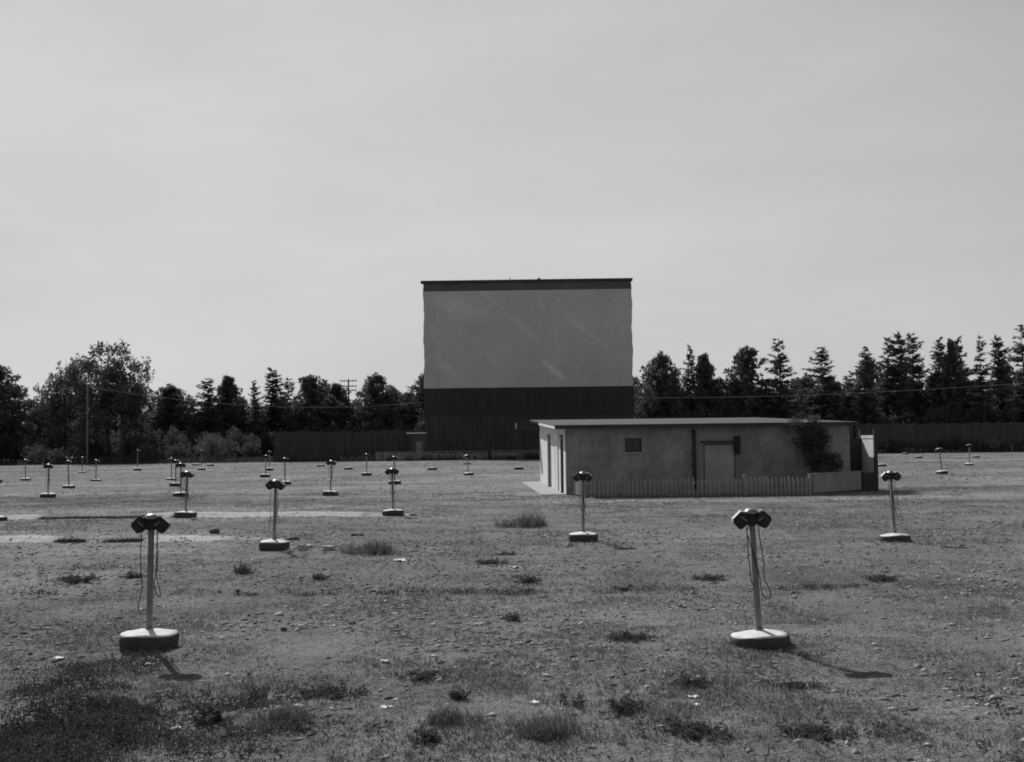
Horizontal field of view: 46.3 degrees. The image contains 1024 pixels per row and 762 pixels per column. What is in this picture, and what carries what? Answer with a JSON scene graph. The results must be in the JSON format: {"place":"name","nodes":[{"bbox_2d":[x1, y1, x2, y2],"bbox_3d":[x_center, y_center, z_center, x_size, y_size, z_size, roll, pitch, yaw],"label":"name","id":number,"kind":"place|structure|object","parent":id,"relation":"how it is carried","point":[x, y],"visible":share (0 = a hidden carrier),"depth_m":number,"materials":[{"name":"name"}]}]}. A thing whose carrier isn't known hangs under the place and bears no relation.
{"place":"outdoors","nodes":[
{"label":"outdoors","id":0,"kind":"place"},
{"bbox_2d":[0,435,1023,761],"bbox_3d":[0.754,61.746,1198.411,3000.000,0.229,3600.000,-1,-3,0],"label":"ground","id":1,"kind":"structure","parent":0,"point":[110,482],"depth_m":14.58,"materials":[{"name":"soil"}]},
{"bbox_2d":[0,432,29,460],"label":"shrub","id":2,"kind":"object","parent":1,"relation":"on","point":[16,443],"visible":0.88,"depth_m":130.56,"materials":[{"name":"black plant"}]},
{"bbox_2d":[0,364,42,456],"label":"pine tree","id":3,"kind":"object","parent":1,"relation":"on","point":[9,408],"visible":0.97,"depth_m":131.58,"materials":[{"name":"black plant"}]},
{"bbox_2d":[19,443,54,464],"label":"bush","id":4,"kind":"object","parent":1,"relation":"on","point":[41,451],"visible":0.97,"depth_m":123.47,"materials":[{"name":"grey plant"}]},
{"bbox_2d":[22,384,57,439],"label":"leafy tree","id":5,"kind":"object","parent":1,"relation":"on","point":[40,430],"visible":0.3,"depth_m":135.41,"materials":[{"name":"black plant"}]},
{"bbox_2d":[19,436,61,460],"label":"shrub","id":6,"kind":"object","parent":1,"relation":"on","point":[40,442],"visible":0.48,"depth_m":129.46,"materials":[{"name":"black plant"}]},
{"bbox_2d":[40,464,55,497],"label":"speaker post","id":7,"kind":"object","parent":1,"relation":"on","point":[47,494],"visible":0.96,"depth_m":43.41,"materials":[{"name":"metal"}]},
{"bbox_2d":[45,426,77,459],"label":"shrub","id":8,"kind":"object","parent":1,"relation":"on","point":[64,441],"visible":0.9,"depth_m":130.68,"materials":[{"name":"black plant"}]},
{"bbox_2d":[36,352,90,457],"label":"leafy tree","id":9,"kind":"object","parent":1,"relation":"on","point":[56,400],"visible":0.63,"depth_m":132.30,"materials":[{"name":"black plant"}]},
{"bbox_2d":[51,572,105,583],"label":"weed tuft","id":10,"kind":"object","parent":1,"relation":"on","point":[69,579],"visible":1,"depth_m":15.88,"materials":[{"name":"grey plant"}]},
{"bbox_2d":[73,430,103,458],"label":"shrub","id":11,"kind":"object","parent":1,"relation":"on","point":[81,445],"visible":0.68,"depth_m":132.29,"materials":[{"name":"black plant"}]},
{"bbox_2d":[55,337,156,458],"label":"leafy tree","id":12,"kind":"object","parent":1,"relation":"on","point":[103,403],"visible":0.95,"depth_m":128.81,"materials":[{"name":"black plant"}]},
{"bbox_2d":[83,430,128,456],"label":"shrub","id":13,"kind":"object","parent":1,"relation":"on","point":[99,450],"visible":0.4,"depth_m":131.98,"materials":[{"name":"black plant"}]},
{"bbox_2d":[100,434,147,459],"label":"shrub","id":14,"kind":"object","parent":1,"relation":"on","point":[129,448],"visible":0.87,"depth_m":129.36,"materials":[{"name":"black plant"}]},
{"bbox_2d":[113,360,153,455],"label":"leafy tree","id":15,"kind":"object","parent":1,"relation":"on","point":[143,418],"visible":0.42,"depth_m":133.59,"materials":[{"name":"black plant"}]},
{"bbox_2d":[133,442,162,459],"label":"bush","id":16,"kind":"object","parent":1,"relation":"on","point":[147,452],"visible":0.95,"depth_m":125.56,"materials":[{"name":"grey plant"}]},
{"bbox_2d":[119,514,178,653],"bbox_3d":[-3.315,1.901,10.974,0.526,1.364,0.530,0,-4,0],"label":"speaker post","id":17,"kind":"object","parent":1,"relation":"on","point":[150,637],"visible":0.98,"depth_m":10.94,"materials":[{"name":"concrete"}]},
{"bbox_2d":[139,429,171,457],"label":"shrub","id":18,"kind":"object","parent":1,"relation":"on","point":[152,438],"visible":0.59,"depth_m":131.70,"materials":[{"name":"grey plant"}]},
{"bbox_2d":[136,382,210,455],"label":"pine tree","id":19,"kind":"object","parent":1,"relation":"on","point":[166,408],"visible":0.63,"depth_m":139.17,"materials":[{"name":"black plant"}]},
{"bbox_2d":[158,425,188,456],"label":"shrub","id":20,"kind":"object","parent":1,"relation":"on","point":[175,439],"visible":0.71,"depth_m":130.66,"materials":[{"name":"grey plant"}]},
{"bbox_2d":[160,442,199,459],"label":"bush","id":21,"kind":"object","parent":1,"relation":"on","point":[181,452],"visible":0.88,"depth_m":127.39,"materials":[{"name":"grey plant"}]},
{"bbox_2d":[174,471,196,517],"bbox_3d":[-8.267,2.941,30.403,0.567,1.305,0.552,0,-4,16],"label":"speaker post","id":22,"kind":"object","parent":1,"relation":"on","point":[185,513],"visible":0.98,"depth_m":30.35,"materials":[{"name":"metal"}]},
{"bbox_2d":[192,432,227,456],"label":"bush","id":23,"kind":"object","parent":1,"relation":"on","point":[211,446],"visible":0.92,"depth_m":125.63,"materials":[{"name":"grey plant"}]},
{"bbox_2d":[190,699,235,724],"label":"weed tuft","id":24,"kind":"object","parent":1,"relation":"on","point":[212,709],"visible":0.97,"depth_m":7.91,"materials":[{"name":"grey plant"}]},
{"bbox_2d":[189,377,240,457],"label":"spruce tree","id":25,"kind":"object","parent":1,"relation":"on","point":[204,404],"visible":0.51,"depth_m":141.58,"materials":[{"name":"black plant"}]},
{"bbox_2d":[217,438,239,457],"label":"bush","id":26,"kind":"object","parent":1,"relation":"on","point":[229,445],"visible":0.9,"depth_m":127.51,"materials":[{"name":"grey plant"}]},
{"bbox_2d":[208,374,254,454],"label":"pine tree","id":27,"kind":"object","parent":1,"relation":"on","point":[227,390],"visible":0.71,"depth_m":142.07,"materials":[{"name":"black plant"}]},
{"bbox_2d":[219,395,255,434],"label":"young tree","id":28,"kind":"object","parent":1,"relation":"on","point":[246,406],"visible":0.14,"depth_m":144.50,"materials":[{"name":"black plant"}]},
{"bbox_2d":[226,428,251,456],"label":"shrub","id":29,"kind":"object","parent":1,"relation":"on","point":[238,439],"visible":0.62,"depth_m":133.08,"materials":[{"name":"grey plant"}]},
{"bbox_2d":[233,562,257,574],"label":"weed tuft","id":30,"kind":"object","parent":1,"relation":"on","point":[242,570],"visible":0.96,"depth_m":16.81,"materials":[{"name":"grey plant"}]},
{"bbox_2d":[236,439,261,456],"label":"bush","id":31,"kind":"object","parent":1,"relation":"on","point":[245,451],"visible":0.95,"depth_m":130.56,"materials":[{"name":"grey plant"}]},
{"bbox_2d":[238,379,271,458],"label":"spruce tree","id":32,"kind":"object","parent":1,"relation":"on","point":[256,421],"visible":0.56,"depth_m":139.73,"materials":[{"name":"black plant"}]},
{"bbox_2d":[233,367,291,457],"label":"spruce tree","id":33,"kind":"object","parent":1,"relation":"on","point":[274,399],"visible":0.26,"depth_m":142.61,"materials":[{"name":"black plant"}]},
{"bbox_2d":[252,431,273,456],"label":"shrub","id":34,"kind":"object","parent":1,"relation":"on","point":[263,443],"visible":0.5,"depth_m":136.97,"materials":[{"name":"grey plant"}]},
{"bbox_2d":[259,479,289,550],"bbox_3d":[-4.151,2.414,20.961,0.535,1.378,0.521,1,-2,17],"label":"speaker post","id":35,"kind":"object","parent":1,"relation":"on","point":[273,544],"visible":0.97,"depth_m":20.90,"materials":[{"name":"metal"}]},
{"bbox_2d":[236,696,319,731],"bbox_3d":[-1.499,2.171,7.865,0.661,0.150,0.580,1,-3,-29],"label":"weed tuft","id":36,"kind":"object","parent":1,"relation":"on","point":[294,711],"visible":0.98,"depth_m":7.87,"materials":[{"name":"grey plant"}]},
{"bbox_2d":[265,377,299,431],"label":"spruce tree","id":37,"kind":"object","parent":1,"relation":"on","point":[287,386],"visible":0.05,"depth_m":146.02,"materials":[{"name":"black plant"}]},
{"bbox_2d":[281,394,330,450],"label":"young tree","id":38,"kind":"object","parent":1,"relation":"on","point":[286,424],"visible":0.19,"depth_m":141.21,"materials":[{"name":"black plant"}]},
{"bbox_2d":[282,374,344,452],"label":"pine tree","id":39,"kind":"object","parent":1,"relation":"on","point":[310,386],"visible":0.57,"depth_m":140.40,"materials":[{"name":"black plant"}]},
{"bbox_2d":[322,460,337,495],"bbox_3d":[-6.405,3.492,42.342,0.558,1.385,0.562,0,-5,12],"label":"speaker post","id":40,"kind":"object","parent":1,"relation":"on","point":[330,492],"visible":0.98,"depth_m":42.30,"materials":[{"name":"concrete"}]},
{"bbox_2d":[291,679,371,699],"bbox_3d":[-1.329,2.301,8.839,0.593,0.131,0.531,-1,-3,-1],"label":"weed tuft","id":41,"kind":"object","parent":1,"relation":"on","point":[331,692],"visible":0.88,"depth_m":8.79,"materials":[{"name":"grey plant"}]},
{"bbox_2d":[302,382,361,449],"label":"pine tree","id":42,"kind":"object","parent":1,"relation":"on","point":[338,391],"visible":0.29,"depth_m":143.06,"materials":[{"name":"black plant"}]},
{"bbox_2d":[274,429,423,461],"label":"board fence","id":43,"kind":"object","parent":1,"relation":"on","point":[348,443],"visible":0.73,"depth_m":122.15,"materials":[{"name":"grey wood"}]},
{"bbox_2d":[335,536,398,555],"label":"weed tuft","id":44,"kind":"object","parent":1,"relation":"on","point":[371,548],"visible":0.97,"depth_m":19.88,"materials":[{"name":"grey plant"}]},
{"bbox_2d":[347,372,411,430],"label":"pine tree","id":45,"kind":"object","parent":1,"relation":"on","point":[375,398],"visible":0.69,"depth_m":140.95,"materials":[{"name":"black plant"}]},
{"bbox_2d":[382,468,403,515],"bbox_3d":[-3.053,2.896,30.654,0.567,1.337,0.552,-2,-5,3],"label":"speaker post","id":46,"kind":"object","parent":1,"relation":"on","point":[393,511],"visible":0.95,"depth_m":30.61,"materials":[{"name":"concrete"}]},
{"bbox_2d":[400,390,422,441],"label":"spruce tree","id":47,"kind":"object","parent":1,"relation":"on","point":[411,408],"visible":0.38,"depth_m":142.72,"materials":[{"name":"black plant"}]},
{"bbox_2d":[400,372,424,426],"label":"pine tree","id":48,"kind":"object","parent":1,"relation":"on","point":[419,396],"visible":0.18,"depth_m":144.33,"materials":[{"name":"black plant"}]},
{"bbox_2d":[406,432,426,454],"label":"shed","id":49,"kind":"structure","parent":1,"relation":"on","point":[418,442],"depth_m":121.34,"materials":[{"name":"grey wood"}]},
{"bbox_2d":[394,669,440,681],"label":"weed tuft","id":50,"kind":"object","parent":1,"relation":"on","point":[423,676],"visible":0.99,"depth_m":9.46,"materials":[{"name":"grey plant"}]},
{"bbox_2d":[405,725,440,746],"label":"weed tuft","id":51,"kind":"object","parent":1,"relation":"on","point":[425,738],"visible":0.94,"depth_m":7.30,"materials":[{"name":"grey plant"}]},
{"bbox_2d":[375,451,487,460],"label":"fence","id":52,"kind":"object","parent":1,"relation":"on","point":[408,454],"visible":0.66,"depth_m":118.71,"materials":[{"name":"grey wood"}]},
{"bbox_2d":[412,699,494,727],"bbox_3d":[-0.359,2.158,7.809,0.522,0.135,0.595,1,-4,-37],"label":"weed tuft","id":53,"kind":"object","parent":1,"relation":"on","point":[444,715],"visible":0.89,"depth_m":7.78,"materials":[{"name":"grey plant"}]},
{"bbox_2d":[448,689,470,700],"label":"weed tuft","id":54,"kind":"object","parent":1,"relation":"on","point":[456,695],"visible":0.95,"depth_m":8.65,"materials":[{"name":"grey plant"}]},
{"bbox_2d":[491,450,539,459],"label":"fence","id":55,"kind":"object","parent":1,"relation":"on","point":[502,454],"visible":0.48,"depth_m":119.28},
{"bbox_2d":[495,510,550,527],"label":"weed tuft","id":56,"kind":"object","parent":1,"relation":"on","point":[530,523],"visible":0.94,"depth_m":26.01,"materials":[{"name":"grey plant"}]},
{"bbox_2d":[421,277,633,458],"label":"screen tower","id":57,"kind":"structure","parent":1,"relation":"on","point":[502,358],"depth_m":130.29,"materials":[{"name":"paint"}]},
{"bbox_2d":[501,707,590,740],"bbox_3d":[0.205,2.119,7.484,0.661,0.150,0.580,2,-4,-44],"label":"weed tuft","id":58,"kind":"object","parent":1,"relation":"on","point":[548,727],"visible":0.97,"depth_m":7.41,"materials":[{"name":"grey plant"}]},
{"bbox_2d":[557,687,588,708],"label":"weed tuft","id":59,"kind":"object","parent":1,"relation":"on","point":[575,703],"visible":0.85,"depth_m":8.32,"materials":[{"name":"grey plant"}]},
{"bbox_2d":[568,472,597,541],"bbox_3d":[1.281,2.335,21.584,0.535,1.401,0.521,-1,-3,5],"label":"speaker post","id":60,"kind":"object","parent":1,"relation":"on","point":[583,535],"visible":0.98,"depth_m":21.54,"materials":[{"name":"concrete"}]},
{"bbox_2d":[598,693,650,717],"bbox_3d":[0.735,2.194,8.104,0.432,0.165,0.318,2,-4,-44],"label":"weed tuft","id":61,"kind":"object","parent":1,"relation":"on","point":[625,706],"visible":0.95,"depth_m":8.05,"materials":[{"name":"grey plant"}]},
{"bbox_2d":[605,629,655,643],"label":"weed tuft","id":62,"kind":"object","parent":1,"relation":"on","point":[629,636],"visible":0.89,"depth_m":10.94,"materials":[{"name":"grey plant"}]},
{"bbox_2d":[633,349,690,418],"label":"pine tree","id":63,"kind":"object","parent":1,"relation":"on","point":[659,395],"visible":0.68,"depth_m":138.81,"materials":[{"name":"black plant"}]},
{"bbox_2d":[515,417,858,494],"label":"projection building","id":64,"kind":"structure","parent":1,"relation":"on","point":[696,449],"depth_m":40.77,"materials":[{"name":"painted stucco"},{"name":"concrete"},{"name":"painted wood"}]},
{"bbox_2d":[554,434,558,490],"bbox_3d":[1.644,2.977,44.118,0.036,2.060,1.200,-1,-3,-3],"label":"side door","id":65,"kind":"structure","parent":64,"relation":"in","point":[556,443],"depth_m":44.05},
{"bbox_2d":[623,438,643,453],"bbox_3d":[4.118,2.211,40.700,0.689,0.529,0.180,-1,-3,-3],"label":"window","id":66,"kind":"structure","parent":64,"relation":"in","point":[632,445],"depth_m":40.74,"materials":[{"name":"black glass"}]},
{"bbox_2d":[703,443,735,492],"bbox_3d":[7.070,2.967,40.790,1.109,1.676,0.110,-1,-3,-3],"label":"door","id":67,"kind":"structure","parent":64,"relation":"in","point":[719,460],"depth_m":40.79,"materials":[{"name":"paint"}]},
{"bbox_2d":[679,345,697,417],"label":"spruce tree","id":68,"kind":"object","parent":1,"relation":"on","point":[687,377],"visible":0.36,"depth_m":141.93,"materials":[{"name":"black plant"}]},
{"bbox_2d":[665,672,712,687],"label":"weed tuft","id":69,"kind":"object","parent":1,"relation":"on","point":[688,681],"visible":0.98,"depth_m":8.95,"materials":[{"name":"grey plant"}]},
{"bbox_2d":[653,715,733,741],"bbox_3d":[1.160,2.174,7.456,0.433,0.107,0.483,2,-4,-44],"label":"weed tuft","id":70,"kind":"object","parent":1,"relation":"on","point":[697,726],"visible":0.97,"depth_m":7.44,"materials":[{"name":"grey plant"}]},
{"bbox_2d":[690,352,725,417],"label":"pine tree","id":71,"kind":"object","parent":1,"relation":"on","point":[704,370],"visible":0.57,"depth_m":140.51,"materials":[{"name":"black plant"}]},
{"bbox_2d":[690,573,726,581],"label":"weed tuft","id":72,"kind":"object","parent":1,"relation":"on","point":[708,577],"visible":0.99,"depth_m":15.77,"materials":[{"name":"grey plant"}]},
{"bbox_2d":[573,471,861,497],"bbox_3d":[6.921,3.430,39.256,9.740,0.800,2.305,-1,-3,0],"label":"picket fence","id":73,"kind":"object","parent":1,"relation":"on","point":[830,482],"visible":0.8,"depth_m":38.24,"materials":[{"name":"grey wood"}]},
{"bbox_2d":[710,379,756,417],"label":"young tree","id":74,"kind":"object","parent":1,"relation":"on","point":[729,388],"visible":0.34,"depth_m":139.58,"materials":[{"name":"black plant"}]},
{"bbox_2d":[717,401,759,417],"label":"shrub","id":75,"kind":"object","parent":1,"relation":"on","point":[738,409],"visible":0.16,"depth_m":137.47,"materials":[{"name":"black plant"}]},
{"bbox_2d":[711,345,775,417],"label":"pine tree","id":76,"kind":"object","parent":1,"relation":"on","point":[744,361],"visible":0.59,"depth_m":139.18,"materials":[{"name":"black plant"}]},
{"bbox_2d":[729,508,789,649],"bbox_3d":[2.185,1.846,10.726,0.535,1.409,0.521,-3,-4,0],"label":"speaker post","id":77,"kind":"object","parent":1,"relation":"on","point":[759,636],"visible":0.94,"depth_m":10.70,"materials":[{"name":"metal"}]},
{"bbox_2d":[752,339,826,418],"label":"spruce tree","id":78,"kind":"object","parent":1,"relation":"on","point":[781,404],"visible":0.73,"depth_m":137.46,"materials":[{"name":"black plant"}]},
{"bbox_2d":[774,677,832,690],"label":"weed tuft","id":79,"kind":"object","parent":1,"relation":"on","point":[801,683],"visible":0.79,"depth_m":8.91,"materials":[{"name":"grey plant"}]},
{"bbox_2d":[787,376,826,418],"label":"pine tree","id":80,"kind":"object","parent":1,"relation":"on","point":[801,383],"visible":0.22,"depth_m":141.97,"materials":[{"name":"black plant"}]},
{"bbox_2d":[783,413,845,473],"bbox_3d":[10.215,2.449,40.547,2.208,2.732,1.019,-1,-3,-3],"label":"climbing shrub","id":81,"kind":"object","parent":1,"relation":"on","point":[816,462],"visible":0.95,"depth_m":40.53,"materials":[{"name":"black plant"}]},
{"bbox_2d":[774,718,859,742],"bbox_3d":[1.873,2.160,7.358,0.527,0.116,0.472,-2,-3,16],"label":"weed tuft","id":82,"kind":"object","parent":1,"relation":"on","point":[803,730],"visible":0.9,"depth_m":7.33,"materials":[{"name":"grey plant"}]},
{"bbox_2d":[788,346,883,424],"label":"spruce tree","id":83,"kind":"object","parent":1,"relation":"on","point":[826,381],"visible":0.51,"depth_m":139.76,"materials":[{"name":"black plant"}]},
{"bbox_2d":[826,375,858,419],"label":"young tree","id":84,"kind":"object","parent":1,"relation":"on","point":[849,380],"visible":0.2,"depth_m":140.54,"materials":[{"name":"black plant"}]},
{"bbox_2d":[850,429,878,490],"bbox_3d":[12.001,2.787,41.590,0.885,2.195,1.540,-1,-3,-3],"label":"privacy screen","id":85,"kind":"object","parent":1,"relation":"on","point":[864,456],"visible":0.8,"depth_m":41.54,"materials":[{"name":"white wood"}]},
{"bbox_2d":[840,346,895,441],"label":"spruce tree","id":86,"kind":"object","parent":1,"relation":"on","point":[862,397],"visible":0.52,"depth_m":138.69,"materials":[{"name":"black plant"}]},
{"bbox_2d":[847,357,888,405],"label":"young tree","id":87,"kind":"object","parent":1,"relation":"on","point":[876,367],"visible":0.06,"depth_m":145.38,"materials":[{"name":"black plant"}]},
{"bbox_2d":[862,573,898,582],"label":"weed tuft","id":88,"kind":"object","parent":1,"relation":"on","point":[880,578],"visible":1,"depth_m":15.53,"materials":[{"name":"grey plant"}]},
{"bbox_2d":[879,471,910,541],"bbox_3d":[6.759,2.308,21.246,0.535,1.434,0.521,-2,-5,0],"label":"speaker post","id":89,"kind":"object","parent":1,"relation":"on","point":[891,476],"visible":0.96,"depth_m":21.22,"materials":[{"name":"concrete"}]},
{"bbox_2d":[872,337,927,421],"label":"spruce tree","id":90,"kind":"object","parent":1,"relation":"on","point":[885,384],"visible":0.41,"depth_m":140.56,"materials":[{"name":"black plant"}]},
{"bbox_2d":[873,331,931,441],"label":"spruce tree","id":91,"kind":"object","parent":1,"relation":"on","point":[900,351],"visible":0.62,"depth_m":140.13,"materials":[{"name":"black plant"}]},
{"bbox_2d":[884,331,937,447],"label":"spruce tree","id":92,"kind":"object","parent":1,"relation":"on","point":[919,371],"visible":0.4,"depth_m":142.04,"materials":[{"name":"black plant"}]},
{"bbox_2d":[910,406,949,440],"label":"shrub","id":93,"kind":"object","parent":1,"relation":"on","point":[931,410],"visible":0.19,"depth_m":137.27,"materials":[{"name":"black plant"}]},
{"bbox_2d":[849,421,1023,450],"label":"board fence","id":94,"kind":"object","parent":1,"relation":"on","point":[898,432],"visible":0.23,"depth_m":134.38,"materials":[{"name":"grey wood"}]},
{"bbox_2d":[915,375,963,439],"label":"young tree","id":95,"kind":"object","parent":1,"relation":"on","point":[929,396],"visible":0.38,"depth_m":140.91,"materials":[{"name":"black plant"}]},
{"bbox_2d":[925,336,961,413],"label":"spruce tree","id":96,"kind":"object","parent":1,"relation":"on","point":[938,373],"visible":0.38,"depth_m":140.53,"materials":[{"name":"black plant"}]},
{"bbox_2d":[939,338,969,415],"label":"pine tree","id":97,"kind":"object","parent":1,"relation":"on","point":[950,360],"visible":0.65,"depth_m":139.64,"materials":[{"name":"black plant"}]},
{"bbox_2d":[953,335,979,412],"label":"spruce tree","id":98,"kind":"object","parent":1,"relation":"on","point":[965,373],"visible":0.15,"depth_m":141.44,"materials":[{"name":"black plant"}]},
{"bbox_2d":[959,335,1005,438],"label":"spruce tree","id":99,"kind":"object","parent":1,"relation":"on","point":[980,389],"visible":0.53,"depth_m":138.78,"materials":[{"name":"black plant"}]},
{"bbox_2d":[984,334,1018,439],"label":"spruce tree","id":100,"kind":"object","parent":1,"relation":"on","point":[996,372],"visible":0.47,"depth_m":140.21,"materials":[{"name":"black plant"}]},
{"bbox_2d":[999,324,1023,422],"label":"spruce tree","id":101,"kind":"object","parent":1,"relation":"on","point":[1019,375],"visible":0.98,"depth_m":136.03,"materials":[{"name":"black plant"}]},
{"bbox_2d":[0,0,1023,422],"label":"sky","id":102,"kind":"structure","parent":0,"point":[239,189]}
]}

